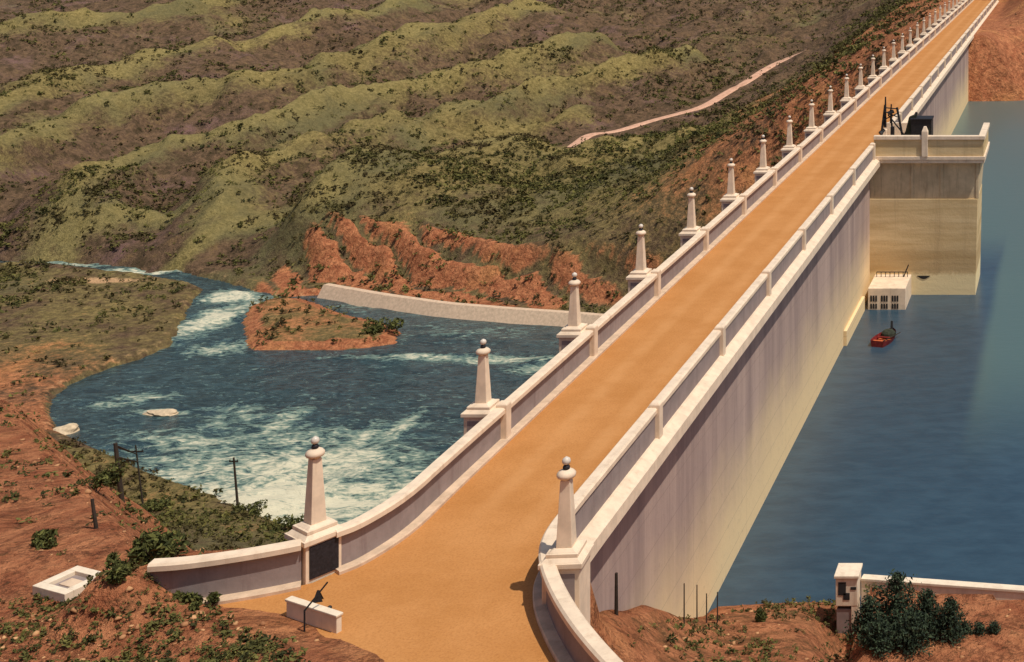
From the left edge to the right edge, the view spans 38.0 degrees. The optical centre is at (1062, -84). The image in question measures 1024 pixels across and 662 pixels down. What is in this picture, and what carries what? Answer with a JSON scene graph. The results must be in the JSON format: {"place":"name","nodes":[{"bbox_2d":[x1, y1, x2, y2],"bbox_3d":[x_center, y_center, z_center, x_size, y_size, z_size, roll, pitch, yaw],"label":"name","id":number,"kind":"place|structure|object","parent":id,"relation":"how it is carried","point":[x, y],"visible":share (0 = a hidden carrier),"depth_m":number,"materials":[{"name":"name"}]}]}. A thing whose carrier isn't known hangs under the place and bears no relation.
{"place":"outdoors","nodes":[
{"label":"outdoors","id":0,"kind":"place"},
{"bbox_2d":[0,261,563,524],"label":"river","id":1,"kind":"structure","parent":0,"point":[383,423],"depth_m":198.23,"materials":[{"name":"liquid"}]},
{"bbox_2d":[143,409,178,416],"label":"rock","id":2,"kind":"object","parent":1,"relation":"in","point":[165,412],"visible":1,"depth_m":192.55,"materials":[{"name":"beige stone"}]},
{"bbox_2d":[0,0,1023,661],"bbox_3d":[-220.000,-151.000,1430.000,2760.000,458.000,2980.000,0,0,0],"label":"hillside","id":3,"kind":"structure","parent":0,"point":[996,60],"depth_m":281.00,"materials":[{"name":"green plant"}]},
{"bbox_2d":[30,528,58,549],"bbox_3d":[-33.705,20.698,42.377,0.789,0.635,1.264,0,0,-38],"label":"bush","id":4,"kind":"object","parent":3,"relation":"on","point":[44,539],"visible":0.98,"depth_m":42.40,"materials":[{"name":"green plant"}]},
{"bbox_2d":[53,423,79,434],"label":"rock","id":5,"kind":"object","parent":3,"relation":"on","point":[69,428],"visible":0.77,"depth_m":185.56,"materials":[{"name":"beige stone"}]},
{"bbox_2d":[32,566,104,601],"bbox_3d":[-29.578,20.118,38.200,1.428,0.672,1.260,0,0,20],"label":"concrete box","id":6,"kind":"object","parent":3,"relation":"on","point":[66,585],"visible":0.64,"depth_m":37.97,"materials":[{"name":"white concrete"}]},
{"bbox_2d":[90,498,97,528],"bbox_3d":[-33.094,20.633,43.800,0.311,1.423,0.130,0,0,0],"label":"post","id":7,"kind":"object","parent":3,"relation":"on","point":[95,522],"visible":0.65,"depth_m":43.76,"materials":[{"name":"brown wood"}]},
{"bbox_2d":[83,458,129,492],"bbox_3d":[-37.600,22.023,50.367,1.052,1.186,1.594,0,0,42],"label":"bush","id":8,"kind":"object","parent":3,"relation":"on","point":[108,477],"visible":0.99,"depth_m":50.36,"materials":[{"name":"green plant"}]},
{"bbox_2d":[103,551,134,585],"bbox_3d":[-26.919,18.561,36.528,0.745,0.778,1.189,0,0,-34],"label":"bush","id":9,"kind":"object","parent":3,"relation":"on","point":[119,571],"visible":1,"depth_m":36.28,"materials":[{"name":"green plant"}]},
{"bbox_2d":[113,442,124,502],"bbox_3d":[-44.201,26.249,60.000,0.542,3.151,0.222,0,0,0],"label":"utility pole","id":10,"kind":"object","parent":3,"relation":"on","point":[120,483],"visible":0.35,"depth_m":59.94,"materials":[{"name":"brown wood"}]},
{"bbox_2d":[118,445,143,504],"bbox_3d":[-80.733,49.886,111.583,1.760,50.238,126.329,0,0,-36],"label":"utility pole","id":11,"kind":"object","parent":3,"relation":"on","point":[126,459],"visible":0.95,"depth_m":162.11,"materials":[{"name":"brown wood"}]},
{"bbox_2d":[140,495,170,511],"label":"bush","id":12,"kind":"object","parent":3,"relation":"on","point":[157,506],"visible":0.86,"depth_m":160.72,"materials":[{"name":"green plant"}]},
{"bbox_2d":[125,529,189,565],"bbox_3d":[-28.498,19.767,40.128,1.724,0.935,1.503,0,0,0],"label":"bush","id":13,"kind":"object","parent":3,"relation":"on","point":[146,548],"visible":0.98,"depth_m":39.88,"materials":[{"name":"green plant"}]},
{"bbox_2d":[172,590,221,610],"bbox_3d":[-25.052,19.693,36.992,1.258,0.549,0.935,0,0,27],"label":"bush","id":14,"kind":"object","parent":3,"relation":"on","point":[212,597],"visible":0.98,"depth_m":36.91,"materials":[{"name":"green plant"}]},
{"bbox_2d":[229,457,238,504],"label":"utility pole","id":15,"kind":"object","parent":3,"relation":"on","point":[235,482],"visible":0.96,"depth_m":161.71,"materials":[{"name":"brown wood"}]},
{"bbox_2d":[231,499,267,517],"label":"bush","id":16,"kind":"object","parent":3,"relation":"on","point":[251,509],"visible":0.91,"depth_m":160.34,"materials":[{"name":"green plant"}]},
{"bbox_2d":[256,514,303,533],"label":"bush","id":17,"kind":"object","parent":3,"relation":"on","point":[291,521],"visible":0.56,"depth_m":151.34,"materials":[{"name":"green plant"}]},
{"bbox_2d":[285,596,342,633],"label":"wall","id":18,"kind":"structure","parent":3,"relation":"on","point":[323,617],"depth_m":36.06,"materials":[{"name":"white concrete"}]},
{"bbox_2d":[362,317,403,333],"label":"bush","id":19,"kind":"object","parent":3,"relation":"on","point":[392,325],"visible":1,"depth_m":227.95,"materials":[{"name":"green plant"}]},
{"bbox_2d":[317,283,602,326],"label":"river wall","id":20,"kind":"structure","parent":3,"relation":"on","point":[424,306],"depth_m":240.08,"materials":[{"name":"concrete"}]},
{"bbox_2d":[0,432,1011,661],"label":"loose stones","id":21,"kind":"object","parent":3,"relation":"on","point":[122,636],"visible":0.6,"depth_m":36.10,"materials":[{"name":"brown stone"}]},
{"bbox_2d":[0,0,1022,661],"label":"scrub","id":22,"kind":"object","parent":3,"relation":"on","point":[520,186],"visible":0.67,"depth_m":278.77,"materials":[{"name":"green plant"}]},
{"bbox_2d":[614,572,617,614],"bbox_3d":[-15.125,23.161,43.400,0.129,1.810,0.129,0,0,0],"label":"stake","id":23,"kind":"object","parent":3,"relation":"on","point":[616,597],"visible":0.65,"depth_m":43.35,"materials":[{"name":"brown wood"}]},
{"bbox_2d":[683,583,684,622],"bbox_3d":[-14.243,26.054,48.200,0.055,1.894,0.055,0,0,0],"label":"stake","id":24,"kind":"object","parent":3,"relation":"on","point":[684,606],"visible":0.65,"depth_m":48.19,"materials":[{"name":"brown wood"}]},
{"bbox_2d":[696,585,697,622],"bbox_3d":[-14.332,27.149,50.200,0.055,1.881,0.055,0,0,0],"label":"stake","id":25,"kind":"object","parent":3,"relation":"on","point":[697,601],"visible":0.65,"depth_m":50.19,"materials":[{"name":"brown wood"}]},
{"bbox_2d":[706,593,706,622],"bbox_3d":[-14.178,27.755,51.000,0.055,1.573,0.055,0,0,0],"label":"stake","id":26,"kind":"object","parent":3,"relation":"on","point":[706,607],"visible":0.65,"depth_m":50.98,"materials":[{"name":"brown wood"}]},
{"bbox_2d":[717,592,717,622],"bbox_3d":[-13.906,28.049,51.600,0.055,1.638,0.055,0,0,0],"label":"stake","id":27,"kind":"object","parent":3,"relation":"on","point":[717,607],"visible":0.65,"depth_m":51.58,"materials":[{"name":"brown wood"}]},
{"bbox_2d":[755,608,767,621],"bbox_3d":[-12.179,28.317,51.813,0.555,0.731,0.430,0,0,-17],"label":"bush","id":28,"kind":"object","parent":3,"relation":"on","point":[760,616],"visible":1,"depth_m":51.72,"materials":[{"name":"green plant"}]},
{"bbox_2d":[590,45,968,617],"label":"dam","id":29,"kind":"structure","parent":3,"relation":"on","point":[689,517],"depth_m":63.62,"materials":[{"name":"concrete"}]},
{"bbox_2d":[220,0,990,661],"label":"roadway","id":30,"kind":"structure","parent":29,"relation":"on","point":[452,578],"depth_m":45.53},
{"bbox_2d":[304,582,327,631],"bbox_3d":[-20.933,19.461,35.897,0.604,1.438,0.048,0,0,-39],"label":"barrier pole","id":31,"kind":"object","parent":30,"relation":"on","point":[318,593],"visible":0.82,"depth_m":35.83,"materials":[{"name":"metal"}]},
{"bbox_2d":[313,590,323,602],"bbox_3d":[-21.738,19.838,37.383,0.273,0.324,0.198,0,0,-20],"label":"folding sign","id":32,"kind":"object","parent":30,"relation":"on","point":[319,598],"visible":0.79,"depth_m":37.33,"materials":[{"name":"metal"}]},
{"bbox_2d":[147,0,973,604],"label":"parapet","id":33,"kind":"structure","parent":30,"relation":"on","point":[413,506],"depth_m":46.83,"materials":[{"name":"grey concrete"}]},
{"bbox_2d":[284,436,341,584],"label":"lamp pillar","id":34,"kind":"structure","parent":33,"relation":"on","point":[314,531],"depth_m":38.81,"materials":[{"name":"beige paint"}]},
{"bbox_2d":[461,339,499,434],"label":"lamp pillar","id":35,"kind":"structure","parent":33,"relation":"on","point":[479,408],"depth_m":48.75,"materials":[{"name":"beige paint"}]},
{"bbox_2d":[556,272,587,351],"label":"lamp pillar","id":36,"kind":"structure","parent":33,"relation":"on","point":[571,331],"depth_m":57.91,"materials":[{"name":"beige paint"}]},
{"bbox_2d":[626,224,651,292],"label":"lamp pillar","id":37,"kind":"structure","parent":33,"relation":"on","point":[638,274],"depth_m":67.06,"materials":[{"name":"beige paint"}]},
{"bbox_2d":[679,187,700,247],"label":"lamp pillar","id":38,"kind":"structure","parent":33,"relation":"on","point":[690,230],"depth_m":76.22,"materials":[{"name":"beige paint"}]},
{"bbox_2d":[720,158,738,211],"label":"lamp pillar","id":39,"kind":"structure","parent":33,"relation":"on","point":[730,196],"depth_m":85.38,"materials":[{"name":"beige paint"}]},
{"bbox_2d":[753,135,770,182],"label":"lamp pillar","id":40,"kind":"structure","parent":33,"relation":"on","point":[763,169],"depth_m":94.54,"materials":[{"name":"beige paint"}]},
{"bbox_2d":[781,116,795,158],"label":"lamp pillar","id":41,"kind":"structure","parent":33,"relation":"on","point":[788,148],"depth_m":103.70,"materials":[{"name":"beige paint"}]},
{"bbox_2d":[804,99,817,138],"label":"lamp pillar","id":42,"kind":"structure","parent":33,"relation":"on","point":[810,129],"depth_m":112.86,"materials":[{"name":"beige paint"}]},
{"bbox_2d":[823,86,835,122],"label":"lamp pillar","id":43,"kind":"structure","parent":33,"relation":"on","point":[829,113],"depth_m":122.02,"materials":[{"name":"beige paint"}]},
{"bbox_2d":[840,74,851,107],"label":"lamp pillar","id":44,"kind":"structure","parent":33,"relation":"on","point":[845,99],"depth_m":131.18,"materials":[{"name":"beige paint"}]},
{"bbox_2d":[854,64,864,95],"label":"lamp pillar","id":45,"kind":"structure","parent":33,"relation":"on","point":[860,86],"depth_m":140.34,"materials":[{"name":"beige paint"}]},
{"bbox_2d":[867,55,877,84],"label":"lamp pillar","id":46,"kind":"structure","parent":33,"relation":"on","point":[871,77],"depth_m":149.50,"materials":[{"name":"beige paint"}]},
{"bbox_2d":[878,47,887,74],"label":"lamp pillar","id":47,"kind":"structure","parent":33,"relation":"on","point":[883,68],"depth_m":158.66,"materials":[{"name":"beige paint"}]},
{"bbox_2d":[889,40,896,65],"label":"lamp pillar","id":48,"kind":"structure","parent":33,"relation":"on","point":[893,59],"depth_m":167.81,"materials":[{"name":"beige paint"}]},
{"bbox_2d":[898,33,905,57],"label":"lamp pillar","id":49,"kind":"structure","parent":33,"relation":"on","point":[902,51],"depth_m":176.98,"materials":[{"name":"beige paint"}]},
{"bbox_2d":[906,28,913,50],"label":"lamp pillar","id":50,"kind":"structure","parent":33,"relation":"on","point":[909,45],"depth_m":186.14,"materials":[{"name":"beige paint"}]},
{"bbox_2d":[913,22,920,43],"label":"lamp pillar","id":51,"kind":"structure","parent":33,"relation":"on","point":[916,39],"depth_m":195.30,"materials":[{"name":"beige paint"}]},
{"bbox_2d":[920,18,926,37],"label":"lamp pillar","id":52,"kind":"structure","parent":33,"relation":"on","point":[923,34],"depth_m":204.45,"materials":[{"name":"beige paint"}]},
{"bbox_2d":[926,13,932,32],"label":"lamp pillar","id":53,"kind":"structure","parent":33,"relation":"on","point":[929,28],"depth_m":213.62,"materials":[{"name":"beige paint"}]},
{"bbox_2d":[931,9,937,27],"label":"lamp pillar","id":54,"kind":"structure","parent":33,"relation":"on","point":[934,24],"depth_m":222.78,"materials":[{"name":"beige paint"}]},
{"bbox_2d":[937,6,942,23],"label":"lamp pillar","id":55,"kind":"structure","parent":33,"relation":"on","point":[940,19],"depth_m":231.94,"materials":[{"name":"beige paint"}]},
{"bbox_2d":[942,2,946,18],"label":"lamp pillar","id":56,"kind":"structure","parent":33,"relation":"on","point":[944,16],"depth_m":241.10,"materials":[{"name":"beige paint"}]},
{"bbox_2d":[946,0,951,15],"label":"lamp pillar","id":57,"kind":"structure","parent":33,"relation":"on","point":[948,12],"depth_m":250.26,"materials":[{"name":"beige paint"}]},
{"bbox_2d":[950,0,955,10],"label":"lamp pillar","id":58,"kind":"structure","parent":33,"relation":"on","point":[952,9],"depth_m":259.42,"materials":[{"name":"beige paint"}]},
{"bbox_2d":[533,143,880,661],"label":"parapet","id":59,"kind":"structure","parent":30,"relation":"on","point":[610,489],"depth_m":49.02,"materials":[{"name":"grey concrete"}]},
{"bbox_2d":[538,456,593,623],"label":"lamp pillar","id":60,"kind":"structure","parent":59,"relation":"on","point":[568,554],"depth_m":37.34,"materials":[{"name":"beige paint"}]},
{"bbox_2d":[883,0,998,134],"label":"parapet","id":61,"kind":"structure","parent":30,"relation":"on","point":[919,97],"depth_m":158.78,"materials":[{"name":"grey concrete"}]},
{"bbox_2d":[834,563,862,632],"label":"corner pier","id":62,"kind":"structure","parent":3,"relation":"on","point":[847,576],"depth_m":55.31,"materials":[{"name":"grey concrete"}]},
{"bbox_2d":[839,595,889,648],"bbox_3d":[-7.804,28.244,51.405,2.318,1.984,1.721,0,0,0],"label":"conifer","id":63,"kind":"object","parent":3,"relation":"on","point":[868,608],"visible":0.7,"depth_m":51.27,"materials":[{"name":"green plant"}]},
{"bbox_2d":[851,617,903,661],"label":"conifer","id":64,"kind":"object","parent":3,"relation":"on","point":[877,639],"visible":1,"depth_m":50.19,"materials":[{"name":"green plant"}]},
{"bbox_2d":[863,568,926,635],"bbox_3d":[-6.751,27.944,51.910,2.631,2.692,2.692,0,0,0],"label":"conifer","id":65,"kind":"object","parent":3,"relation":"on","point":[896,586],"visible":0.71,"depth_m":51.86,"materials":[{"name":"green plant"}]},
{"bbox_2d":[888,608,943,661],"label":"conifer","id":66,"kind":"object","parent":3,"relation":"on","point":[915,636],"visible":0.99,"depth_m":50.33,"materials":[{"name":"green plant"}]},
{"bbox_2d":[907,588,945,638],"bbox_3d":[-5.431,28.173,51.792,2.284,1.989,2.340,0,0,-44],"label":"conifer","id":67,"kind":"object","parent":3,"relation":"on","point":[928,609],"visible":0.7,"depth_m":51.60,"materials":[{"name":"green plant"}]},
{"bbox_2d":[861,574,1023,615],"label":"terrace wall","id":68,"kind":"structure","parent":3,"relation":"on","point":[999,591],"depth_m":55.48,"materials":[{"name":"white concrete"}]},
{"bbox_2d":[928,596,968,646],"bbox_3d":[-4.744,28.202,51.460,2.133,1.833,2.126,0,0,0],"label":"conifer","id":69,"kind":"object","parent":3,"relation":"on","point":[950,618],"visible":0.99,"depth_m":51.17,"materials":[{"name":"green plant"}]},
{"bbox_2d":[960,620,974,636],"bbox_3d":[-3.935,28.813,51.810,0.853,0.680,0.832,0,0,38],"label":"conifer","id":70,"kind":"object","parent":3,"relation":"on","point":[966,625],"visible":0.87,"depth_m":51.73,"materials":[{"name":"green plant"}]},
{"bbox_2d":[972,619,989,636],"bbox_3d":[-3.367,28.817,51.792,0.880,0.764,0.950,0,0,0],"label":"conifer","id":71,"kind":"object","parent":3,"relation":"on","point":[979,628],"visible":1,"depth_m":51.69,"materials":[{"name":"green plant"}]},
{"bbox_2d":[982,619,1005,635],"bbox_3d":[-2.817,28.818,51.718,0.759,0.660,1.058,0,0,31],"label":"conifer","id":72,"kind":"object","parent":3,"relation":"on","point":[993,627],"visible":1,"depth_m":51.73,"materials":[{"name":"green plant"}]},
{"bbox_2d":[564,49,807,147],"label":"dirt road","id":73,"kind":"structure","parent":0,"point":[722,95],"depth_m":397.54,"materials":[{"name":"beige soil"}]},
{"bbox_2d":[707,100,1023,613],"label":"reservoir","id":74,"kind":"object","parent":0,"point":[906,454],"depth_m":75.22,"materials":[{"name":"liquid"}]},
{"bbox_2d":[870,321,900,347],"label":"boat","id":75,"kind":"object","parent":74,"relation":"on","point":[884,338],"visible":1,"depth_m":94.36,"materials":[{"name":"red paint"}]},
{"bbox_2d":[868,122,989,309],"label":"intake tower","id":76,"kind":"structure","parent":74,"relation":"in","point":[925,209],"depth_m":105.60,"materials":[{"name":"concrete"}]},
{"bbox_2d":[879,97,917,134],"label":"derrick","id":77,"kind":"object","parent":76,"relation":"on","point":[884,122],"visible":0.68,"depth_m":108.54,"materials":[{"name":"metal"}]},
{"bbox_2d":[905,114,933,134],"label":"winch house","id":78,"kind":"structure","parent":76,"relation":"on","point":[916,124],"depth_m":107.80,"materials":[{"name":"metal"}]}
]}

